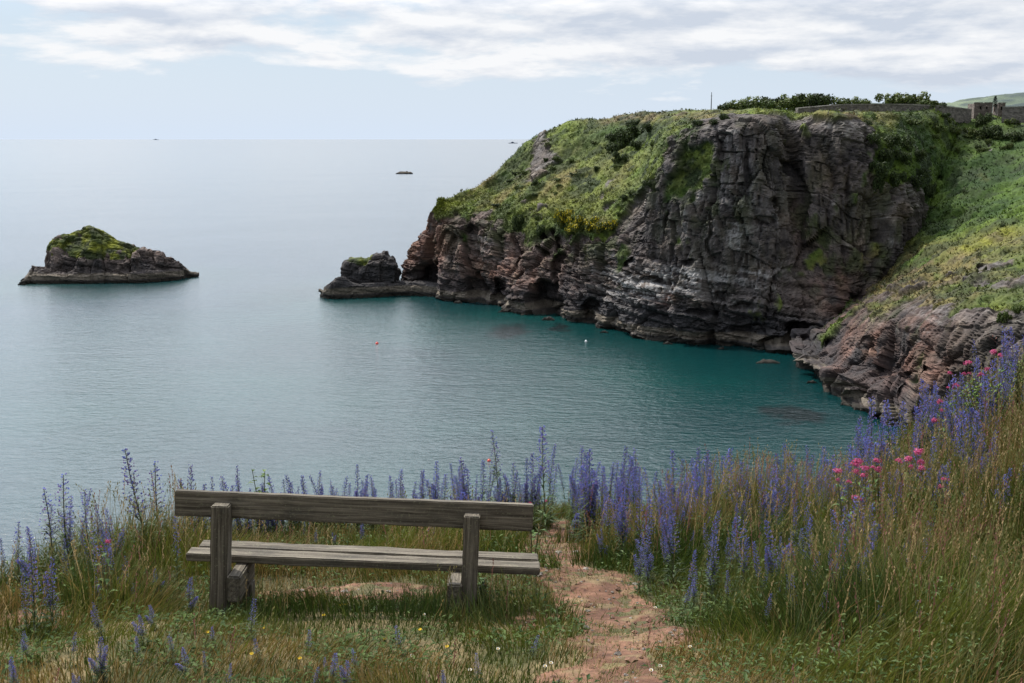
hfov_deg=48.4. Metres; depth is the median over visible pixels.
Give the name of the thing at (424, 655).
weeds
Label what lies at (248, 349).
sea
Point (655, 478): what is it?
bugloss plant
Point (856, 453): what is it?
bugloss plant
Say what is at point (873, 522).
bugloss plant
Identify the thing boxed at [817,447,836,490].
bugloss plant
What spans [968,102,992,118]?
ruined building
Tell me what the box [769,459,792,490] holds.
bugloss plant
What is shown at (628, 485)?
bugloss plant
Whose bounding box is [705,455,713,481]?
bugloss plant
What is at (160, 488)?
bugloss plant
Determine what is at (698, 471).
bugloss plant
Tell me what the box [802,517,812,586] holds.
bugloss plant
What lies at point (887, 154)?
bush
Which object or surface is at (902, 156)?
bush
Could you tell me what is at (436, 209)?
headland scrub
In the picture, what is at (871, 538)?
bugloss plant
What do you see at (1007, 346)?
bugloss plant
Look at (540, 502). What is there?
bugloss plant
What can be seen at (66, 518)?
bugloss plant
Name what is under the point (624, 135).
bush
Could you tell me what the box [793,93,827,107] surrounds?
bush
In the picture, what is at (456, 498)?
bugloss plant
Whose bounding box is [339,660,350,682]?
bugloss plant
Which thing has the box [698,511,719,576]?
bugloss plant
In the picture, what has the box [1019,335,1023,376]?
bugloss plant
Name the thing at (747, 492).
bugloss plant
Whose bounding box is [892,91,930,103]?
bush
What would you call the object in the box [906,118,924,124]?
bush
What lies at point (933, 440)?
bugloss plant
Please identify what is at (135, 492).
bugloss plant
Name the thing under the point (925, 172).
bush
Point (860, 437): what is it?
bugloss plant
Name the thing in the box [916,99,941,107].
bush
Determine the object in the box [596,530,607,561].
bugloss plant
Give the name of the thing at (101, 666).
bugloss plant
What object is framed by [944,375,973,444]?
bugloss plant
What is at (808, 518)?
bugloss plant
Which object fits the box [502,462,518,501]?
bugloss plant
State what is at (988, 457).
bugloss plant
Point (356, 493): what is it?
bugloss plant
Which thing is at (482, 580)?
leafy plant
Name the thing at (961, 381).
bugloss plant
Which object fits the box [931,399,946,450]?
valerian plant
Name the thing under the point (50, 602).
bugloss plant
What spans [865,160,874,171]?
bush
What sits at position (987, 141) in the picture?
shrub
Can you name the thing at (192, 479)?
bugloss plant
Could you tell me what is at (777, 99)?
bush
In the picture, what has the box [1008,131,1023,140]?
bush
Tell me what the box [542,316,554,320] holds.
boulder
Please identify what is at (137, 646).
bugloss plant
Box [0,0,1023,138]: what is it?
sky
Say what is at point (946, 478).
valerian plant
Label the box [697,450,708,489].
bugloss plant
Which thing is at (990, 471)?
seeding grass
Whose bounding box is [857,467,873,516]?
bugloss plant
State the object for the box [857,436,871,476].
bugloss plant
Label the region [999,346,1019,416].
bugloss plant
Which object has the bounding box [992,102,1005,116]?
ruined building
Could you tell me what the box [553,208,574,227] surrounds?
gorse bush
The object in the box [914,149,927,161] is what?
bush
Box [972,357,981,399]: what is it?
bugloss plant
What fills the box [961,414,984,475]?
bugloss plant
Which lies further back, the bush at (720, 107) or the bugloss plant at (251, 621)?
the bush at (720, 107)
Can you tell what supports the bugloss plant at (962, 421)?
on the ground at (366, 588)
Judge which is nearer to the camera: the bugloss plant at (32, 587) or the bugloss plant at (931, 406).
the bugloss plant at (32, 587)
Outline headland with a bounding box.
[400,108,1023,429]
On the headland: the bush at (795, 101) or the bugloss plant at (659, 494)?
the bush at (795, 101)
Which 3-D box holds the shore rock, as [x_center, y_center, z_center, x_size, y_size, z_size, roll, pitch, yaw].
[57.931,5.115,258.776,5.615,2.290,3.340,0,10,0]
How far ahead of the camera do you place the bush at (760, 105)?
327.28 m
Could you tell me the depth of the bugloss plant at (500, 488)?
12.05 m
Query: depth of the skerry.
1651.96 m
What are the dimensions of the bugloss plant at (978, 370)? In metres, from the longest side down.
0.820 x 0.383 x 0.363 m
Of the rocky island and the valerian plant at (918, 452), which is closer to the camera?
the valerian plant at (918, 452)
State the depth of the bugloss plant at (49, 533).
8.79 m
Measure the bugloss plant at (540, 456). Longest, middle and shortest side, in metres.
1.220 x 0.508 x 0.493 m
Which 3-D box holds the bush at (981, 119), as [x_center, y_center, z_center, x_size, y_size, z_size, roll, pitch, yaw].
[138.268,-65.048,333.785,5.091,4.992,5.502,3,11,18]
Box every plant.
[7,657,20,682]
[13,548,55,635]
[19,631,34,658]
[35,487,70,584]
[43,557,64,633]
[49,473,86,574]
[68,632,78,668]
[73,489,101,559]
[87,637,110,682]
[90,602,110,642]
[92,577,101,609]
[93,539,118,607]
[99,507,124,562]
[121,448,172,557]
[131,614,151,648]
[132,636,143,664]
[143,461,178,527]
[145,606,162,630]
[167,635,178,663]
[169,515,184,587]
[175,647,191,676]
[177,464,198,538]
[180,578,197,611]
[197,484,210,537]
[200,651,209,676]
[210,627,217,646]
[219,475,236,536]
[224,466,245,536]
[237,519,251,535]
[242,598,258,639]
[249,469,270,533]
[251,639,264,662]
[261,476,286,535]
[267,492,282,538]
[301,479,318,529]
[303,630,310,655]
[313,471,325,530]
[323,653,339,682]
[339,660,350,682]
[344,483,352,523]
[351,464,369,533]
[351,649,359,674]
[360,474,369,531]
[360,524,364,538]
[363,480,381,535]
[369,475,376,496]
[387,475,393,497]
[395,625,409,654]
[412,469,424,498]
[419,471,427,528]
[425,461,440,527]
[435,475,443,529]
[437,473,448,532]
[451,478,461,528]
[458,457,470,499]
[462,468,482,500]
[473,653,482,682]
[477,577,502,602]
[478,459,488,500]
[484,470,491,498]
[485,430,510,501]
[492,477,504,501]
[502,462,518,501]
[517,478,523,502]
[522,458,536,524]
[526,452,544,531]
[527,635,539,659]
[529,499,549,552]
[535,426,563,526]
[538,483,542,514]
[566,449,599,545]
[567,481,577,524]
[568,445,588,519]
[568,483,582,538]
[573,452,594,533]
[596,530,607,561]
[600,462,615,511]
[600,489,617,557]
[605,460,624,511]
[610,478,632,560]
[613,446,628,509]
[617,465,633,509]
[619,455,638,531]
[619,456,633,523]
[628,476,652,559]
[629,463,644,513]
[635,526,658,581]
[642,498,655,553]
[644,468,653,514]
[651,471,657,515]
[653,482,658,526]
[654,479,663,517]
[657,484,674,526]
[657,492,663,528]
[658,469,670,517]
[658,495,674,555]
[658,516,671,555]
[660,500,683,589]
[666,449,685,505]
[672,477,695,549]
[678,550,696,607]
[688,458,693,485]
[692,447,711,500]
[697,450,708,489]
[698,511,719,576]
[699,522,721,606]
[701,474,712,518]
[702,523,711,576]
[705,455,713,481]
[720,448,734,510]
[723,516,741,587]
[724,570,730,600]
[731,461,743,511]
[731,522,739,566]
[732,520,750,590]
[735,480,750,514]
[752,541,764,592]
[754,474,776,520]
[758,520,789,584]
[760,465,777,524]
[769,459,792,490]
[773,465,792,512]
[783,455,796,503]
[797,479,808,522]
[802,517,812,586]
[803,502,812,538]
[810,474,819,511]
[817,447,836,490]
[817,454,836,521]
[822,459,834,499]
[825,496,856,555]
[830,548,843,592]
[832,468,861,528]
[838,446,854,489]
[845,449,862,503]
[850,458,871,525]
[851,493,865,540]
[852,407,873,465]
[854,524,876,574]
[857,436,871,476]
[857,437,873,480]
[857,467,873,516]
[857,503,881,545]
[863,417,887,479]
[864,397,878,456]
[868,458,884,526]
[870,442,878,476]
[871,522,878,556]
[880,400,896,474]
[889,458,904,496]
[891,421,899,465]
[895,448,924,513]
[903,387,938,457]
[906,394,929,469]
[909,379,936,463]
[909,433,919,478]
[909,447,932,497]
[924,395,939,447]
[924,464,946,517]
[925,381,936,426]
[929,381,958,444]
[929,436,940,475]
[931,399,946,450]
[937,477,952,531]
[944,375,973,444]
[946,371,959,438]
[950,410,967,472]
[954,373,965,429]
[956,383,972,421]
[959,411,986,482]
[961,360,989,424]
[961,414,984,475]
[968,375,985,433]
[968,424,976,466]
[969,370,992,441]
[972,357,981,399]
[972,358,981,385]
[975,439,986,473]
[978,436,995,477]
[979,358,1000,430]
[982,403,1001,444]
[990,349,1004,413]
[998,327,1010,376]
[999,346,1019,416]
[1000,362,1011,412]
[1002,327,1016,387]
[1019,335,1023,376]
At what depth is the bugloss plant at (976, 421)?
11.20 m
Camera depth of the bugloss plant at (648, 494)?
12.20 m
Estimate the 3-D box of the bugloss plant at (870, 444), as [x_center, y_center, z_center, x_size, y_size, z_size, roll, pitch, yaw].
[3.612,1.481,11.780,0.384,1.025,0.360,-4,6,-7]
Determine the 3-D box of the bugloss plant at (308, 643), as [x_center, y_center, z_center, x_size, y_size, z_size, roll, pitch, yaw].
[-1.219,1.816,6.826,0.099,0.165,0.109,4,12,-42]
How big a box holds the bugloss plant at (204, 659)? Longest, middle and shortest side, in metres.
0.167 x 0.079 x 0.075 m
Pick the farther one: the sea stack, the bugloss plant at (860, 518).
the sea stack
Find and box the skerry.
[396,171,412,173]
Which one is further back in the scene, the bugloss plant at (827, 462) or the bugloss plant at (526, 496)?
the bugloss plant at (526, 496)
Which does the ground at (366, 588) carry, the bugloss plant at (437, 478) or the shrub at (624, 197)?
the bugloss plant at (437, 478)
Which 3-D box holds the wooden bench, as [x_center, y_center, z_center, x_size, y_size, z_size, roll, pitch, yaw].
[-1.099,1.605,8.184,2.600,1.052,0.533,2,10,0]
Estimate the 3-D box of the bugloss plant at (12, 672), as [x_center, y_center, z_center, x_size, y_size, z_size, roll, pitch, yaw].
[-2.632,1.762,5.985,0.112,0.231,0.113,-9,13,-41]
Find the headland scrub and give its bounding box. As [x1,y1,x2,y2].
[431,106,1023,341]
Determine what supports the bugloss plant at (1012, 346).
on the ground at (366, 588)
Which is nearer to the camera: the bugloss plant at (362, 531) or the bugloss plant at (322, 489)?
the bugloss plant at (362, 531)
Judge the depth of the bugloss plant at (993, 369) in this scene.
12.35 m
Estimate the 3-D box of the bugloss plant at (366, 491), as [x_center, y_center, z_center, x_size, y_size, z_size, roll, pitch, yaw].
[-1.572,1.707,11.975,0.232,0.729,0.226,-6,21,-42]
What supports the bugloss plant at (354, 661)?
on the ground at (366, 588)
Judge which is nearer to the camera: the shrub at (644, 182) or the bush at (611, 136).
the shrub at (644, 182)
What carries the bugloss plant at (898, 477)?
on the ground at (366, 588)
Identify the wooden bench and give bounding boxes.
[175,489,539,618]
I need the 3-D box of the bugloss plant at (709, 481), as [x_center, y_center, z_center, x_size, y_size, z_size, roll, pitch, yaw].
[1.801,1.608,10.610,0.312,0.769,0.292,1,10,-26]
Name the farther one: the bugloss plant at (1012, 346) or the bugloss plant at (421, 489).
the bugloss plant at (1012, 346)
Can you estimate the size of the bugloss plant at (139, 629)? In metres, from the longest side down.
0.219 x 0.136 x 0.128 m
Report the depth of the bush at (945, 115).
320.87 m
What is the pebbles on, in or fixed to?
on the path
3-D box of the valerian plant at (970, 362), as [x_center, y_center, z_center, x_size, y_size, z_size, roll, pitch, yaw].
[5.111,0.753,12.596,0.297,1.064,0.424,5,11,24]
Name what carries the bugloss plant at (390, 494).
on the ground at (366, 588)
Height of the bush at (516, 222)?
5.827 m
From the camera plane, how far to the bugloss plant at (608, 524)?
10.14 m
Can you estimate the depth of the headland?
279.95 m
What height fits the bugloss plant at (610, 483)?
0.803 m
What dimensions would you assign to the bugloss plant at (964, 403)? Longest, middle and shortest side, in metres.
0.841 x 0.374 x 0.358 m
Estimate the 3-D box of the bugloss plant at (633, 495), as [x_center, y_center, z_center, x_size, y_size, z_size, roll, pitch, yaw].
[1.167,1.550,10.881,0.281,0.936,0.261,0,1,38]
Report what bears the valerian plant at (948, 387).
on the ground at (366, 588)
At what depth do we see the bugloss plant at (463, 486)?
11.94 m
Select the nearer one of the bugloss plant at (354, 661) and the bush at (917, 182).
the bugloss plant at (354, 661)
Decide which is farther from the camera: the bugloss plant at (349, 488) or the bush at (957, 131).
the bush at (957, 131)
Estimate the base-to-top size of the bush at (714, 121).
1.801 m
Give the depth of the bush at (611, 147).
351.68 m
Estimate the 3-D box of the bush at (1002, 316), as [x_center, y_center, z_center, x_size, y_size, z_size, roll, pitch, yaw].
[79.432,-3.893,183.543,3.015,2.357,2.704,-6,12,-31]
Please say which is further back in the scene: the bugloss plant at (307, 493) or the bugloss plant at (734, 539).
the bugloss plant at (307, 493)
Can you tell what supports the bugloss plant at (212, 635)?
on the ground at (366, 588)
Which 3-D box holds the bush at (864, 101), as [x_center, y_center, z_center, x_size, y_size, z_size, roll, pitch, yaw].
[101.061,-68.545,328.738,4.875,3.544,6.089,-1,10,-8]
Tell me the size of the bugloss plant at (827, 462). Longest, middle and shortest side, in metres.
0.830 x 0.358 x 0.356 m
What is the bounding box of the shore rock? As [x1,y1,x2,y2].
[756,359,779,363]
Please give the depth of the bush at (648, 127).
337.96 m
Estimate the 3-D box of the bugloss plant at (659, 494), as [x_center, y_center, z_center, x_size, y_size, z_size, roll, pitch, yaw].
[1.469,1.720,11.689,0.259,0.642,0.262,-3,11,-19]
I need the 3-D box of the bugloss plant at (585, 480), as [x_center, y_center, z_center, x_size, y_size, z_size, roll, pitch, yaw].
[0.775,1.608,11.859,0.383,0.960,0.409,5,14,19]
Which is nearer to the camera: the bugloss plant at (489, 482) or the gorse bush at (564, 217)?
the bugloss plant at (489, 482)
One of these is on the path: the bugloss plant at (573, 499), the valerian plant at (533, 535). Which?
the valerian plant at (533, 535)
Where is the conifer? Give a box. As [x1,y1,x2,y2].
[992,95,997,111]
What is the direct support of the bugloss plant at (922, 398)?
on the ground at (366, 588)
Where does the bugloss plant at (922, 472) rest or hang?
on the ground at (366, 588)
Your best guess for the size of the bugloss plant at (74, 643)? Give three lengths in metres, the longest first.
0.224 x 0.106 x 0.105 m
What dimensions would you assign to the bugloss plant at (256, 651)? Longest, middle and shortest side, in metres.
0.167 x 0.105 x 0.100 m
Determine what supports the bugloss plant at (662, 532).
on the ground at (366, 588)
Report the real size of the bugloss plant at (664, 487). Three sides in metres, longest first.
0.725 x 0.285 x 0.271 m
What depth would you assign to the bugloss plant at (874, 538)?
8.84 m
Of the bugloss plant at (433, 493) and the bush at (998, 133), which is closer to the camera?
the bugloss plant at (433, 493)
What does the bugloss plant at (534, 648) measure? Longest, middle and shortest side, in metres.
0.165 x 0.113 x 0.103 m
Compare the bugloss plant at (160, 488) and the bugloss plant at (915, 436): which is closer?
the bugloss plant at (160, 488)
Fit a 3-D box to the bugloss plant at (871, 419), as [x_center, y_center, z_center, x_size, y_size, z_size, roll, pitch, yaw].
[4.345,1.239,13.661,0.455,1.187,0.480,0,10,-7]
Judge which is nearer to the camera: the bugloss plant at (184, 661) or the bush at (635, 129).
the bugloss plant at (184, 661)
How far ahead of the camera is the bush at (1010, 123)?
330.97 m
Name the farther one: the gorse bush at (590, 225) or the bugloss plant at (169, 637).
the gorse bush at (590, 225)
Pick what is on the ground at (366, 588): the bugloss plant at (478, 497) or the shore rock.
the bugloss plant at (478, 497)
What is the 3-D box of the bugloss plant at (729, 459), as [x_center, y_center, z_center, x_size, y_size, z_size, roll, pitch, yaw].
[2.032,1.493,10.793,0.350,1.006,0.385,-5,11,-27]
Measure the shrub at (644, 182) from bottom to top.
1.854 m
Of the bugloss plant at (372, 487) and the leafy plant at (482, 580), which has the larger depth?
the bugloss plant at (372, 487)
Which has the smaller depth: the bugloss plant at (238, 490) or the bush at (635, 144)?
the bugloss plant at (238, 490)
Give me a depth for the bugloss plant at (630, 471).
10.69 m
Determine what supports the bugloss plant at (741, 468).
on the ground at (366, 588)
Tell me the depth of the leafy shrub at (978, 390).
12.49 m
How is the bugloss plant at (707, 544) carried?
on the ground at (366, 588)
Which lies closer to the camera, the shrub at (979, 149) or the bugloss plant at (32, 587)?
the bugloss plant at (32, 587)
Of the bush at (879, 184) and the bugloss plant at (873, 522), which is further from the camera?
the bush at (879, 184)
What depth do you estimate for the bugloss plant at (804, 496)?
10.41 m
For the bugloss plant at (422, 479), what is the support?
on the ground at (366, 588)
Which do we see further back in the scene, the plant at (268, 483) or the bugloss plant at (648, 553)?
the plant at (268, 483)
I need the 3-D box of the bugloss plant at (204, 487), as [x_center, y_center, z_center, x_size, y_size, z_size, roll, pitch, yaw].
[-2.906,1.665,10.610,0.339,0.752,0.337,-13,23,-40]
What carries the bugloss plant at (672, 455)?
on the ground at (366, 588)
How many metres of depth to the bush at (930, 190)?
292.55 m
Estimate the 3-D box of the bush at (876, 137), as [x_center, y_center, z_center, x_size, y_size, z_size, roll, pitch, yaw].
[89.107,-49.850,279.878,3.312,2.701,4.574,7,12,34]
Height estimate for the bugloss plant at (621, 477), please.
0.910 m
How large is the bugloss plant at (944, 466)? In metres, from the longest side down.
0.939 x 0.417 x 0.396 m
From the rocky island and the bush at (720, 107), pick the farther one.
the rocky island
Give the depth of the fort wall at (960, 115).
315.84 m
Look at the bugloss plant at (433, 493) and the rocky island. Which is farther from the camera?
the rocky island
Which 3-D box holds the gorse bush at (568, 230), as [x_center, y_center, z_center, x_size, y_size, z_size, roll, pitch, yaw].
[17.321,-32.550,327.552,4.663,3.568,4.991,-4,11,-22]
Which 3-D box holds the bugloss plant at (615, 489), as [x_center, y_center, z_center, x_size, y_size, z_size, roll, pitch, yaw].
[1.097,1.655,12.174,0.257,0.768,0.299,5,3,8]
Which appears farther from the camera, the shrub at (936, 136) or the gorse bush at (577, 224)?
the gorse bush at (577, 224)
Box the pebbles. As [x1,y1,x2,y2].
[12,523,683,682]
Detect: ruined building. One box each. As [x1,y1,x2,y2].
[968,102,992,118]
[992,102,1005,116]
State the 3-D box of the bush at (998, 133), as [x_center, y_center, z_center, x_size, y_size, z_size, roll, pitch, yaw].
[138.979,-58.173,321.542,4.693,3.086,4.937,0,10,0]
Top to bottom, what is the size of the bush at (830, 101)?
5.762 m
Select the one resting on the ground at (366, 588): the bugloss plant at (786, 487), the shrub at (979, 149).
the bugloss plant at (786, 487)
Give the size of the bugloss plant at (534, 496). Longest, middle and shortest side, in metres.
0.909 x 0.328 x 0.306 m
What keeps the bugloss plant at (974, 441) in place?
on the ground at (366, 588)
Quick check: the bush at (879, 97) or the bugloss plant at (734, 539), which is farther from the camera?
the bush at (879, 97)
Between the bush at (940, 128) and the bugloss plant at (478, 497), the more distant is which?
the bush at (940, 128)
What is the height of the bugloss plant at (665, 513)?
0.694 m
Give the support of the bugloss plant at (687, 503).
on the ground at (366, 588)
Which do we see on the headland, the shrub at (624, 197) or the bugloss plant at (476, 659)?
the shrub at (624, 197)
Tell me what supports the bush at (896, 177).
on the headland
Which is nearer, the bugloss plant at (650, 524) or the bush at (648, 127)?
the bugloss plant at (650, 524)
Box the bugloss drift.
[0,326,1023,638]
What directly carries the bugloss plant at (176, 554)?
on the ground at (366, 588)
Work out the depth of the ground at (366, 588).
6.96 m
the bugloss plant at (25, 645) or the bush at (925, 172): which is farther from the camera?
the bush at (925, 172)
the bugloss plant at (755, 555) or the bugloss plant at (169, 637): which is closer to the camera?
the bugloss plant at (169, 637)
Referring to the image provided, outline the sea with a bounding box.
[0,139,911,579]
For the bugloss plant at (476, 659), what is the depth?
6.29 m
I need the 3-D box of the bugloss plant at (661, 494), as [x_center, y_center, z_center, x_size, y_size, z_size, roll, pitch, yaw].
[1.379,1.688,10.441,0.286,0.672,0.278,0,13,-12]
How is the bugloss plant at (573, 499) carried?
on the ground at (366, 588)
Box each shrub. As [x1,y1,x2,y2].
[551,155,560,161]
[621,195,627,200]
[642,180,651,186]
[931,133,940,138]
[959,373,1013,420]
[976,147,987,151]
[984,138,991,144]
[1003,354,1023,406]
[1005,142,1013,148]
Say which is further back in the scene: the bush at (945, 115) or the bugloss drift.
the bush at (945, 115)
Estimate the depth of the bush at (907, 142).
287.90 m
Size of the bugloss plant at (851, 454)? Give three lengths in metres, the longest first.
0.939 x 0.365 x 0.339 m
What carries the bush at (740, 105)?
on the headland
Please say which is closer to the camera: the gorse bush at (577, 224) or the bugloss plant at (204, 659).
the bugloss plant at (204, 659)
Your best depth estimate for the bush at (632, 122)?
360.79 m
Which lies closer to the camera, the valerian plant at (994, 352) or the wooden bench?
the wooden bench
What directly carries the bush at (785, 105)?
on the headland
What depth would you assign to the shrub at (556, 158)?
369.84 m
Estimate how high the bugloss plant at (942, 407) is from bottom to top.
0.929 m
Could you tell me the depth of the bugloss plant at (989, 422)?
11.84 m
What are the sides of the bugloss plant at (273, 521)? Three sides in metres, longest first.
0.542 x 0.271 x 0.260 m
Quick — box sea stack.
[318,250,437,298]
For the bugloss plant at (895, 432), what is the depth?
13.57 m
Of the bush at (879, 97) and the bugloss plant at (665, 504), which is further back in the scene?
the bush at (879, 97)
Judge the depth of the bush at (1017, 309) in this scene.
182.70 m
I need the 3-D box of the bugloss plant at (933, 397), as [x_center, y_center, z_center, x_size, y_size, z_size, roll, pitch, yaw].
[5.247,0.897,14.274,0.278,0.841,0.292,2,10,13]
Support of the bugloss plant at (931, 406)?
on the ground at (366, 588)
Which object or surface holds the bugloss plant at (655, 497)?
on the ground at (366, 588)
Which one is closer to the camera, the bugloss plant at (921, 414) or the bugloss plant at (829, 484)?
the bugloss plant at (829, 484)
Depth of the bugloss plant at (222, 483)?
10.79 m
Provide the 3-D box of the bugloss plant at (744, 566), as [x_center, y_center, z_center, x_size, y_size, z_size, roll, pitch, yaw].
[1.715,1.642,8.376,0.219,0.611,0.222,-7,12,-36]
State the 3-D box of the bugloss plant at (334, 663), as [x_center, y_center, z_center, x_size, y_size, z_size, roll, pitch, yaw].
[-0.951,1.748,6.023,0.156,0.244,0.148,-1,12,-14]
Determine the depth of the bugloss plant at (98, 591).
7.99 m
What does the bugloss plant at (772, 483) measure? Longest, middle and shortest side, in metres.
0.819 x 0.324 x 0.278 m
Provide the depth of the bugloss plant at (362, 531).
10.87 m
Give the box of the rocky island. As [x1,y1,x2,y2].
[19,225,198,283]
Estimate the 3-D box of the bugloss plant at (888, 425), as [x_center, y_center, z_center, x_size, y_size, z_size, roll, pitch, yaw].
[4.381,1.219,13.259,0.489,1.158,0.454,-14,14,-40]
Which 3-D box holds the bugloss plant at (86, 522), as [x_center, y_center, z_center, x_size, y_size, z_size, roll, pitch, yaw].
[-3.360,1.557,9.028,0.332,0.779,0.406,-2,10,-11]
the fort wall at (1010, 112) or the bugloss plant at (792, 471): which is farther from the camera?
the fort wall at (1010, 112)
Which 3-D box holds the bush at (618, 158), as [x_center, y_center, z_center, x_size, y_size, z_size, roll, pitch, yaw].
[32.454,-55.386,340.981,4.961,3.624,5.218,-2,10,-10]
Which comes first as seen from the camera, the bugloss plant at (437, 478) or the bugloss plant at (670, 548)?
the bugloss plant at (670, 548)
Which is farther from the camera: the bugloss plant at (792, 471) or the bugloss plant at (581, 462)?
the bugloss plant at (581, 462)
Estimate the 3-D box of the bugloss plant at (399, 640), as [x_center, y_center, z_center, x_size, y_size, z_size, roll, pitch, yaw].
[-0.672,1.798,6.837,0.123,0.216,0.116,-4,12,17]
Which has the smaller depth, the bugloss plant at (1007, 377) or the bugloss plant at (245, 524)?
the bugloss plant at (245, 524)
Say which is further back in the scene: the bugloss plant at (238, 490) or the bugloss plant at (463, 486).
the bugloss plant at (463, 486)
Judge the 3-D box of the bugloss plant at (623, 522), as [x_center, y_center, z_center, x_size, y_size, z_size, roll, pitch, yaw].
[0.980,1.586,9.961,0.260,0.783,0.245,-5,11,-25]
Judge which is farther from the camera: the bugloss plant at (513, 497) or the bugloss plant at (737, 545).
the bugloss plant at (513, 497)
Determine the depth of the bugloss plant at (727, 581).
8.17 m
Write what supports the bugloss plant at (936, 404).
on the ground at (366, 588)
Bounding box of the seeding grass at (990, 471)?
[0,335,1023,682]
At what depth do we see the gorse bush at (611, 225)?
309.73 m
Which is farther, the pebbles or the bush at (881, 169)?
the bush at (881, 169)
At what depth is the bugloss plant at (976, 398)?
12.82 m
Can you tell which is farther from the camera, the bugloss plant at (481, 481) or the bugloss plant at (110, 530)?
the bugloss plant at (481, 481)
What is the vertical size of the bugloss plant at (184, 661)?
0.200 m
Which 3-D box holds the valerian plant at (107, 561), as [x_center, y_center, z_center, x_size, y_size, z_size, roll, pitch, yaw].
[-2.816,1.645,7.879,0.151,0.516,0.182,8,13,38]
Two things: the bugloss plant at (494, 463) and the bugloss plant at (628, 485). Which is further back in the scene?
the bugloss plant at (628, 485)
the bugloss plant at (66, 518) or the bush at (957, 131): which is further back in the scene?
the bush at (957, 131)
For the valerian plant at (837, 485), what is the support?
on the ground at (366, 588)
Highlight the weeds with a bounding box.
[0,371,1023,682]
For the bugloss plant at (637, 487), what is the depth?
12.51 m
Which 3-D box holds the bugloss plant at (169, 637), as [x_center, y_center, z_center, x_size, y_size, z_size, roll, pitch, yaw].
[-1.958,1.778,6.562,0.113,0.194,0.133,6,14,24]
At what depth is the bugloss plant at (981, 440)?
11.16 m
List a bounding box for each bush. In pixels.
[511,214,523,232]
[535,224,544,235]
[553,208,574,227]
[564,223,574,234]
[570,215,587,232]
[584,216,606,234]
[604,132,615,140]
[604,220,617,230]
[606,141,625,153]
[612,151,628,161]
[615,126,635,143]
[625,119,639,125]
[627,124,643,135]
[630,140,641,149]
[642,123,651,131]
[692,120,702,126]
[708,118,718,124]
[717,103,734,109]
[719,113,729,119]
[723,99,757,109]
[740,96,770,108]
[756,96,783,108]
[768,98,795,111]
[779,93,813,109]
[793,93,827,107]
[812,93,834,105]
[833,96,860,104]
[856,98,871,103]
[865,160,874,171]
[866,133,881,143]
[872,177,884,192]
[874,93,911,103]
[874,161,889,180]
[876,147,893,162]
[883,134,900,147]
[890,170,906,187]
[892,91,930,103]
[895,149,912,165]
[900,136,915,152]
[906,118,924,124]
[907,175,925,191]
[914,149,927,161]
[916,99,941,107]
[918,167,931,178]
[924,181,936,197]
[931,122,947,132]
[938,113,950,117]
[950,126,962,134]
[962,127,981,135]
[974,112,992,126]
[977,125,1002,138]
[994,130,1011,139]
[996,311,1012,323]
[1004,117,1020,124]
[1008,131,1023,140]
[1011,303,1023,313]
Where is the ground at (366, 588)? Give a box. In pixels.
[0,516,1008,682]
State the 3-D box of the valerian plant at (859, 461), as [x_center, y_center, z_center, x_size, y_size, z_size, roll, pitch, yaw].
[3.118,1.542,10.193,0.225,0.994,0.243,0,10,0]
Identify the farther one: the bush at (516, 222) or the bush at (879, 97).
the bush at (516, 222)
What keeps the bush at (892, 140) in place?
on the headland
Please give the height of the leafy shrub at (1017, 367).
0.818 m
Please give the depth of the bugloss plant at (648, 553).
9.08 m
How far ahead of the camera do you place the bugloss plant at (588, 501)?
11.15 m
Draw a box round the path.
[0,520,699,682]
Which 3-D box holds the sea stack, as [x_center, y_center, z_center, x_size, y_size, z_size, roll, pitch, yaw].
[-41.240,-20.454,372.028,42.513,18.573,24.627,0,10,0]
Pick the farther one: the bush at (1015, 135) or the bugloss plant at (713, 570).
the bush at (1015, 135)
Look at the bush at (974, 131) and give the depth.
326.59 m
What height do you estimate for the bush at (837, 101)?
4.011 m
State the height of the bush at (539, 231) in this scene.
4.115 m
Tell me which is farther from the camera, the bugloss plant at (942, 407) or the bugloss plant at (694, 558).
the bugloss plant at (942, 407)
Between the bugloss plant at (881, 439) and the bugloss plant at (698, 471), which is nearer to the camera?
the bugloss plant at (698, 471)
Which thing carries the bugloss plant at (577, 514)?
on the ground at (366, 588)
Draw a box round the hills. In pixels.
[871,92,1023,111]
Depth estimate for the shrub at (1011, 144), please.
313.30 m
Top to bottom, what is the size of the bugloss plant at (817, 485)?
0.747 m
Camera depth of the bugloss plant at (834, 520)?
9.24 m
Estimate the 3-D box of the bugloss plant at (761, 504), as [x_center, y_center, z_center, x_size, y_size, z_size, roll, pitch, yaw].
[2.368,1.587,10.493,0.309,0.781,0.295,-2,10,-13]
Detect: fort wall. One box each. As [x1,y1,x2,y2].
[795,104,971,122]
[1001,106,1023,122]
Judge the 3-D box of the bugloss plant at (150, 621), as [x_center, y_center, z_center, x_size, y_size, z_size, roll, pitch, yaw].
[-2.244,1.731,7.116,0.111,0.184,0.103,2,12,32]
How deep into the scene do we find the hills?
1754.79 m
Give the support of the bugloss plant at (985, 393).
on the ground at (366, 588)
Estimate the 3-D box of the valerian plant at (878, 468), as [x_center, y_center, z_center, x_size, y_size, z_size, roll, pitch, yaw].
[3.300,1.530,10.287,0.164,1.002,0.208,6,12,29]
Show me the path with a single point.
(589, 583)
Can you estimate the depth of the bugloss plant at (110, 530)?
9.29 m

